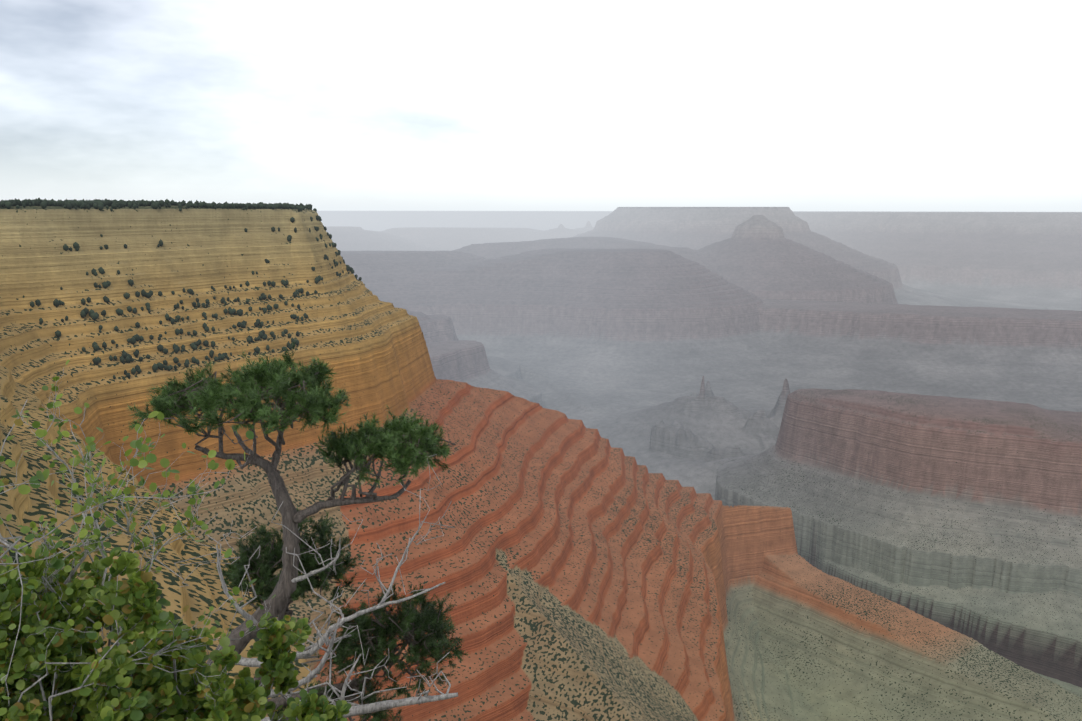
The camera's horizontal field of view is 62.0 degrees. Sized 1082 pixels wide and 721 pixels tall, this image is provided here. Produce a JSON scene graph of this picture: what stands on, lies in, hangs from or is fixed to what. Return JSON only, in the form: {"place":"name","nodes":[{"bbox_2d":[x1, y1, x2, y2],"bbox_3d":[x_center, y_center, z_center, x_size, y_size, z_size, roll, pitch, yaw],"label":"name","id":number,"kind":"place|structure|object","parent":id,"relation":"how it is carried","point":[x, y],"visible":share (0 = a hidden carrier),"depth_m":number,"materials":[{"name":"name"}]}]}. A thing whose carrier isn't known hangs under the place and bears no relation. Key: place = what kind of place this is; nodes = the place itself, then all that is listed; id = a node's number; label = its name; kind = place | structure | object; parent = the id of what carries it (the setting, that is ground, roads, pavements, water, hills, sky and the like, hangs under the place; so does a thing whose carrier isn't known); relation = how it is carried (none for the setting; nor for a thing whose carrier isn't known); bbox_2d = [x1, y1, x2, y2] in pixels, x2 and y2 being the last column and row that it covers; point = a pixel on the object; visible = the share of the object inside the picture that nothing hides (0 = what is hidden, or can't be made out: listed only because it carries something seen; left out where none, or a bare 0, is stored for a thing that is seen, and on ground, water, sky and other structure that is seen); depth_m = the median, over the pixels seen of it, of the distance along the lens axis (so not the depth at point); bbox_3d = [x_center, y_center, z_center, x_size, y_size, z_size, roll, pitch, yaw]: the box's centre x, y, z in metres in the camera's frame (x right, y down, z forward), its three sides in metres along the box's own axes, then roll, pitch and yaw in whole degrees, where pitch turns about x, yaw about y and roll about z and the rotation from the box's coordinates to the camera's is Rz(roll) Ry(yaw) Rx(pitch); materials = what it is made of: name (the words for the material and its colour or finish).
{"place":"outdoors","nodes":[
{"label":"outdoors","id":0,"kind":"place"},
{"bbox_2d":[0,206,1081,720],"bbox_3d":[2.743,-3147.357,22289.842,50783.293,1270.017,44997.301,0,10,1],"label":"canyon ground","id":1,"kind":"structure","parent":0,"point":[744,464],"depth_m":1769.99,"materials":[{"name":"orange stone"}]},
{"bbox_2d":[0,542,267,720],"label":"serviceberry shrub","id":2,"kind":"object","parent":1,"relation":"on","point":[134,589],"depth_m":2.88,"materials":[{"name":"green plant"}]},
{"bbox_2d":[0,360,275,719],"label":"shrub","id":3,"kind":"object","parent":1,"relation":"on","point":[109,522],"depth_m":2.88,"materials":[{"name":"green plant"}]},
{"bbox_2d":[0,198,364,378],"bbox_3d":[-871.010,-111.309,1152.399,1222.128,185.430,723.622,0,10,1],"label":"trees","id":4,"kind":"object","parent":1,"relation":"on","point":[99,204],"visible":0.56,"depth_m":914.52,"materials":[{"name":"green plant"}]},
{"bbox_2d":[14,612,351,720],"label":"serviceberry shrub leaves","id":5,"kind":"object","parent":1,"relation":"on","point":[277,658],"visible":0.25,"depth_m":3.27,"materials":[{"name":"green plant"}]},
{"bbox_2d":[204,630,337,720],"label":"serviceberry shrub twigs","id":6,"kind":"object","parent":1,"relation":"on","point":[281,694],"visible":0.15,"depth_m":3.33,"materials":[{"name":"brown plant"}]},
{"bbox_2d":[126,341,467,720],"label":"pinyon pine","id":7,"kind":"object","parent":1,"relation":"on","point":[274,375],"depth_m":5.24,"materials":[{"name":"green plant"}]},
{"bbox_2d":[0,0,1081,211],"label":"sky","id":8,"kind":"structure","parent":0,"point":[327,105],"materials":[{"name":"white"}]}
]}

